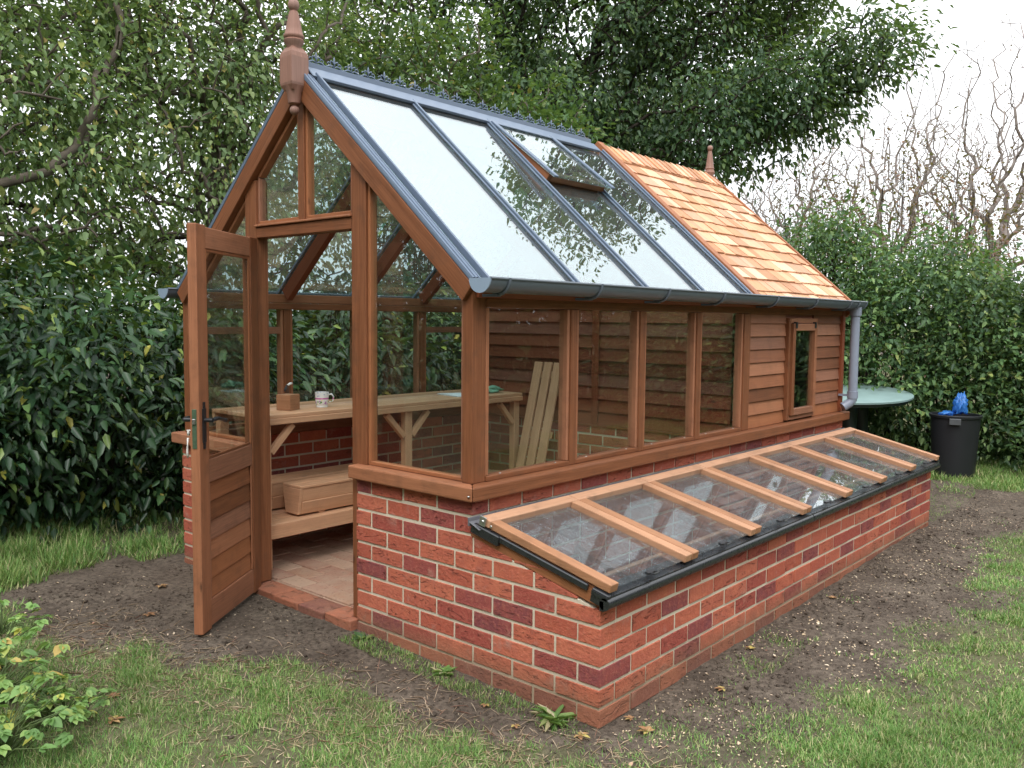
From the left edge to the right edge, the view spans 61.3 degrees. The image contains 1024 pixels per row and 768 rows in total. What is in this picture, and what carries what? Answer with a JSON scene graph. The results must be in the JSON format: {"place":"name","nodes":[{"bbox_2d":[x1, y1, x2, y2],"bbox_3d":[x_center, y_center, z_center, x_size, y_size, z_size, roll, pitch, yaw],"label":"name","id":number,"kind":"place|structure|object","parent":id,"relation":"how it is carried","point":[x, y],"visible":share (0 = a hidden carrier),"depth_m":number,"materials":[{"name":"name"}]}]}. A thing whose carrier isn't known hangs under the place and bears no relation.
{"place":"outdoors","nodes":[
{"label":"outdoors","id":0,"kind":"place"},
{"bbox_2d":[0,321,1023,767],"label":"ground","id":1,"kind":"structure","parent":0,"point":[812,669],"depth_m":3.86,"materials":[{"name":"brown soil"}]},
{"bbox_2d":[0,588,46,635],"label":"weed plant","id":2,"kind":"object","parent":1,"relation":"on","point":[29,606],"visible":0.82,"depth_m":4.15,"materials":[{"name":"green plant"}]},
{"bbox_2d":[0,613,52,665],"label":"weed plant","id":3,"kind":"object","parent":1,"relation":"on","point":[14,640],"visible":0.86,"depth_m":3.72,"materials":[{"name":"green plant"}]},
{"bbox_2d":[0,626,70,703],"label":"weed plant","id":4,"kind":"object","parent":1,"relation":"on","point":[7,684],"visible":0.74,"depth_m":3.40,"materials":[{"name":"green plant"}]},
{"bbox_2d":[0,671,87,762],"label":"weed plant","id":5,"kind":"object","parent":1,"relation":"on","point":[8,728],"visible":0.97,"depth_m":3.01,"materials":[{"name":"green plant"}]},
{"bbox_2d":[16,673,115,733],"bbox_3d":[-1.700,1.208,3.255,0.337,0.160,0.338,4,6,41],"label":"weed plant","id":6,"kind":"object","parent":1,"relation":"on","point":[88,697],"visible":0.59,"depth_m":3.24,"materials":[{"name":"green plant"}]},
{"bbox_2d":[0,0,257,343],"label":"leafy tree","id":7,"kind":"object","parent":1,"relation":"on","point":[58,161],"visible":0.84,"depth_m":7.21,"materials":[{"name":"green plant"}]},
{"bbox_2d":[0,0,347,320],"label":"background tree","id":8,"kind":"object","parent":1,"relation":"on","point":[47,211],"visible":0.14,"depth_m":11.08,"materials":[{"name":"green plant"}]},
{"bbox_2d":[0,0,468,315],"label":"slender tree","id":9,"kind":"object","parent":1,"relation":"on","point":[215,136],"visible":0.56,"depth_m":8.47,"materials":[{"name":"green plant"}]},
{"bbox_2d":[0,214,493,545],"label":"laurel hedge","id":10,"kind":"object","parent":1,"relation":"on","point":[64,397],"visible":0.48,"depth_m":6.19,"materials":[{"name":"green plant"}]},
{"bbox_2d":[272,524,352,607],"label":"floor","id":11,"kind":"structure","parent":1,"relation":"on","point":[319,564],"depth_m":5.21,"materials":[{"name":"tile"}]},
{"bbox_2d":[212,389,522,568],"bbox_3d":[-0.871,0.567,6.003,0.599,0.915,2.290,4,6,41],"label":"potting bench","id":12,"kind":"object","parent":11,"relation":"on","point":[284,523],"visible":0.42,"depth_m":5.53,"materials":[{"name":"brown wood"}]},
{"bbox_2d":[276,393,299,410],"bbox_3d":[-1.367,0.110,5.276,0.100,0.095,0.100,2,5,21],"label":"wooden block","id":13,"kind":"object","parent":12,"relation":"on","point":[288,402],"depth_m":5.24,"materials":[{"name":"brown wood"}]},
{"bbox_2d":[284,382,292,392],"bbox_3d":[-1.409,0.067,5.407,0.032,0.154,0.072,3,5,27],"label":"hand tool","id":14,"kind":"object","parent":13,"relation":"in","point":[286,389],"visible":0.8,"depth_m":5.39,"materials":[{"name":"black metal"}]},
{"bbox_2d":[271,463,352,508],"bbox_3d":[-1.286,0.669,5.662,0.204,0.190,0.820,4,6,41],"label":"planter trough","id":15,"kind":"object","parent":12,"relation":"on","point":[278,480],"visible":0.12,"depth_m":5.49,"materials":[{"name":"brown wood"}]},
{"bbox_2d":[283,472,352,514],"bbox_3d":[-1.062,0.681,5.529,0.187,0.190,0.825,4,6,41],"label":"planter trough","id":16,"kind":"object","parent":12,"relation":"on","point":[315,494],"visible":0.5,"depth_m":5.29,"materials":[{"name":"brown wood"}]},
{"bbox_2d":[315,391,333,407],"bbox_3d":[-1.193,0.097,5.463,0.093,0.095,0.105,4,6,41],"label":"mug","id":17,"kind":"object","parent":12,"relation":"on","point":[321,399],"visible":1,"depth_m":5.43,"materials":[{"name":"ceramic"}]},
{"bbox_2d":[437,393,460,396],"bbox_3d":[-0.398,0.078,6.395,0.212,0.009,0.265,-3,6,-40],"label":"paper sheet","id":18,"kind":"object","parent":12,"relation":"on","point":[453,394],"visible":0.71,"depth_m":6.37,"materials":[{"name":"white paper"}]},
{"bbox_2d":[489,385,503,392],"bbox_3d":[-0.185,0.035,6.662,0.188,0.053,0.252,4,6,41],"label":"folded cloth","id":19,"kind":"object","parent":12,"relation":"on","point":[493,388],"visible":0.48,"depth_m":6.63,"materials":[{"name":"green fabric"}]},
{"bbox_2d":[515,362,558,467],"bbox_3d":[0.174,0.419,6.532,0.270,1.159,0.333,4,6,41],"label":"slatted panel","id":20,"kind":"object","parent":11,"relation":"on","point":[536,433],"visible":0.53,"depth_m":6.55,"materials":[{"name":"brown wood"}]},
{"bbox_2d":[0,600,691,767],"bbox_3d":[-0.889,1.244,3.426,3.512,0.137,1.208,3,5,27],"label":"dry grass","id":21,"kind":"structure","parent":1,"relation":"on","point":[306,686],"depth_m":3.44,"materials":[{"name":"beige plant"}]},
{"bbox_2d":[353,631,374,640],"bbox_3d":[-0.709,1.211,4.129,0.118,0.037,0.110,-1,5,-19],"label":"seedling","id":22,"kind":"object","parent":1,"relation":"on","point":[357,635],"visible":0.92,"depth_m":4.14,"materials":[{"name":"green plant"}]},
{"bbox_2d":[341,197,537,371],"bbox_3d":[0.903,-0.726,11.187,6.225,3.598,2.574,-2,5,-29],"label":"boundary hedge","id":23,"kind":"object","parent":1,"relation":"on","point":[485,262],"visible":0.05,"depth_m":9.91,"materials":[{"name":"green plant"}]},
{"bbox_2d":[431,665,456,676],"bbox_3d":[-0.299,1.252,3.780,0.128,0.034,0.136,1,4,7],"label":"weed","id":24,"kind":"object","parent":1,"relation":"on","point":[447,670],"visible":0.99,"depth_m":3.76,"materials":[{"name":"green plant"}]},
{"bbox_2d":[283,0,626,265],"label":"broadleaf tree","id":25,"kind":"object","parent":1,"relation":"on","point":[484,162],"visible":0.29,"depth_m":11.03,"materials":[{"name":"green plant"}]},
{"bbox_2d":[106,584,834,739],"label":"fallen leaves","id":26,"kind":"object","parent":1,"relation":"on","point":[644,728],"visible":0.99,"depth_m":3.31,"materials":[{"name":"brown plant"}]},
{"bbox_2d":[1,489,1023,766],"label":"soil clods","id":27,"kind":"object","parent":1,"relation":"on","point":[795,691],"visible":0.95,"depth_m":4.27,"materials":[{"name":"brown soil"}]},
{"bbox_2d":[19,490,1023,767],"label":"wood chips","id":28,"kind":"object","parent":1,"relation":"on","point":[753,644],"visible":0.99,"depth_m":4.11,"materials":[{"name":"brown wood"}]},
{"bbox_2d":[158,0,940,728],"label":"greenhouse","id":29,"kind":"object","parent":1,"relation":"on","point":[662,516],"visible":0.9,"depth_m":4.65,"materials":[{"name":"wood"}]},
{"bbox_2d":[182,223,260,634],"bbox_3d":[-1.411,0.201,4.357,0.190,1.930,0.725,1,4,13],"label":"door","id":30,"kind":"structure","parent":29,"relation":"in","point":[226,522],"depth_m":4.27,"materials":[{"name":"brown wood"}]},
{"bbox_2d":[206,201,245,441],"bbox_3d":[-1.691,-0.367,5.021,0.643,1.362,0.041,4,6,41],"label":"gable window","id":31,"kind":"structure","parent":29,"relation":"in","point":[240,216],"depth_m":4.98,"materials":[{"name":"brown wood"}]},
{"bbox_2d":[207,310,283,429],"bbox_3d":[-1.735,-0.103,5.542,0.056,0.759,0.593,4,6,41],"label":"window","id":32,"kind":"structure","parent":29,"relation":"in","point":[278,330],"depth_m":5.72,"materials":[{"name":"brown wood"}]},
{"bbox_2d":[290,310,351,397],"bbox_3d":[-1.322,-0.135,6.014,0.056,0.759,0.557,4,6,41],"label":"window","id":33,"kind":"structure","parent":29,"relation":"in","point":[290,310],"depth_m":6.19,"materials":[{"name":"brown wood"}]},
{"bbox_2d":[368,185,462,480],"bbox_3d":[-0.433,-0.273,3.926,0.643,1.362,0.041,4,6,41],"label":"gable window","id":34,"kind":"structure","parent":29,"relation":"in","point":[372,197],"depth_m":4.11,"materials":[{"name":"brown wood"}]},
{"bbox_2d":[413,312,418,392],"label":"window","id":35,"kind":"structure","parent":29,"relation":"in","point":[415,314],"depth_m":6.66,"materials":[{"name":"brown wood"}]},
{"bbox_2d":[425,312,461,391],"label":"window","id":36,"kind":"structure","parent":29,"relation":"in","point":[427,329],"depth_m":6.78,"materials":[{"name":"brown wood"}]},
{"bbox_2d":[485,308,569,481],"bbox_3d":[0.065,0.031,3.974,0.056,0.759,0.593,4,6,41],"label":"window","id":37,"kind":"structure","parent":29,"relation":"in","point":[564,332],"depth_m":4.16,"materials":[{"name":"brown wood"}]},
{"bbox_2d":[575,310,638,463],"bbox_3d":[0.478,-0.001,4.446,0.056,0.759,0.557,4,6,41],"label":"window","id":38,"kind":"structure","parent":29,"relation":"in","point":[634,315],"depth_m":4.63,"materials":[{"name":"brown wood"}]},
{"bbox_2d":[643,312,695,449],"bbox_3d":[0.881,-0.031,4.905,0.056,0.759,0.559,4,6,41],"label":"window","id":39,"kind":"structure","parent":29,"relation":"in","point":[691,318],"depth_m":5.09,"materials":[{"name":"brown wood"}]},
{"bbox_2d":[699,313,743,438],"bbox_3d":[1.282,-0.062,5.363,0.056,0.759,0.555,4,6,41],"label":"window","id":40,"kind":"structure","parent":29,"relation":"in","point":[738,348],"depth_m":5.55,"materials":[{"name":"brown wood"}]},
{"bbox_2d":[782,318,817,420],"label":"shed window","id":41,"kind":"structure","parent":29,"relation":"in","point":[789,412],"depth_m":6.13,"materials":[{"name":"brown wood"}]},
{"bbox_2d":[530,703,576,731],"bbox_3d":[0.181,1.292,3.360,0.200,0.066,0.189,-1,5,-18],"label":"dandelion","id":42,"kind":"object","parent":1,"relation":"on","point":[550,718],"visible":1,"depth_m":3.35,"materials":[{"name":"green plant"}]},
{"bbox_2d":[247,0,971,248],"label":"oak tree","id":43,"kind":"object","parent":1,"relation":"on","point":[668,130],"visible":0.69,"depth_m":15.13,"materials":[{"name":"green plant"}]},
{"bbox_2d":[731,102,893,284],"bbox_3d":[8.534,-4.740,27.070,5.602,8.680,4.216,4,6,41],"label":"bare tree","id":44,"kind":"object","parent":1,"relation":"on","point":[795,193],"visible":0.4,"depth_m":26.54,"materials":[{"name":"brown plant"}]},
{"bbox_2d":[732,175,1023,470],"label":"garden hedge","id":45,"kind":"object","parent":1,"relation":"on","point":[997,374],"visible":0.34,"depth_m":9.22,"materials":[{"name":"green plant"}]},
{"bbox_2d":[842,383,913,432],"bbox_3d":[3.248,0.415,8.920,1.598,0.709,1.598,7,10,41],"label":"garden table","id":46,"kind":"object","parent":1,"relation":"on","point":[880,396],"visible":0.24,"depth_m":8.48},
{"bbox_2d":[748,95,1023,393],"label":"copper shrub","id":47,"kind":"object","parent":1,"relation":"on","point":[909,208],"visible":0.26,"depth_m":18.20,"materials":[{"name":"red plant"}]},
{"bbox_2d":[801,16,1003,365],"bbox_3d":[12.458,-5.827,27.992,6.197,10.781,5.586,4,6,41],"label":"bare tree","id":48,"kind":"object","parent":1,"relation":"on","point":[926,174],"visible":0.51,"depth_m":27.75,"materials":[{"name":"brown plant"}]},
{"bbox_2d":[882,14,1023,347],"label":"bare tree","id":49,"kind":"object","parent":1,"relation":"on","point":[999,184],"visible":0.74,"depth_m":23.35,"materials":[{"name":"brown plant"}]},
{"bbox_2d":[1006,428,1023,461],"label":"young shrub","id":50,"kind":"object","parent":1,"relation":"on","point":[1018,433],"visible":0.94,"depth_m":8.53,"materials":[{"name":"green plant"}]},
{"bbox_2d":[0,438,1023,767],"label":"grass","id":51,"kind":"structure","parent":0,"point":[18,552],"depth_m":3.45,"materials":[{"name":"green plant"}]},
{"bbox_2d":[929,411,982,477],"bbox_3d":[4.305,0.591,8.415,0.471,0.600,0.487,4,6,41],"label":"garden tub","id":52,"kind":"object","parent":51,"relation":"on","point":[954,442],"visible":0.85,"depth_m":8.25,"materials":[{"name":"plastic"}]},
{"bbox_2d":[938,391,967,415],"bbox_3d":[4.292,0.183,8.416,0.269,0.241,0.200,1,4,10],"label":"plastic bag","id":53,"kind":"object","parent":52,"relation":"in","point":[960,403],"visible":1,"depth_m":8.35,"materials":[{"name":"blue plastic"}]},
{"bbox_2d":[0,0,1023,325],"label":"sky","id":54,"kind":"structure","parent":0,"point":[971,17],"materials":[{"name":"white"}]}
]}

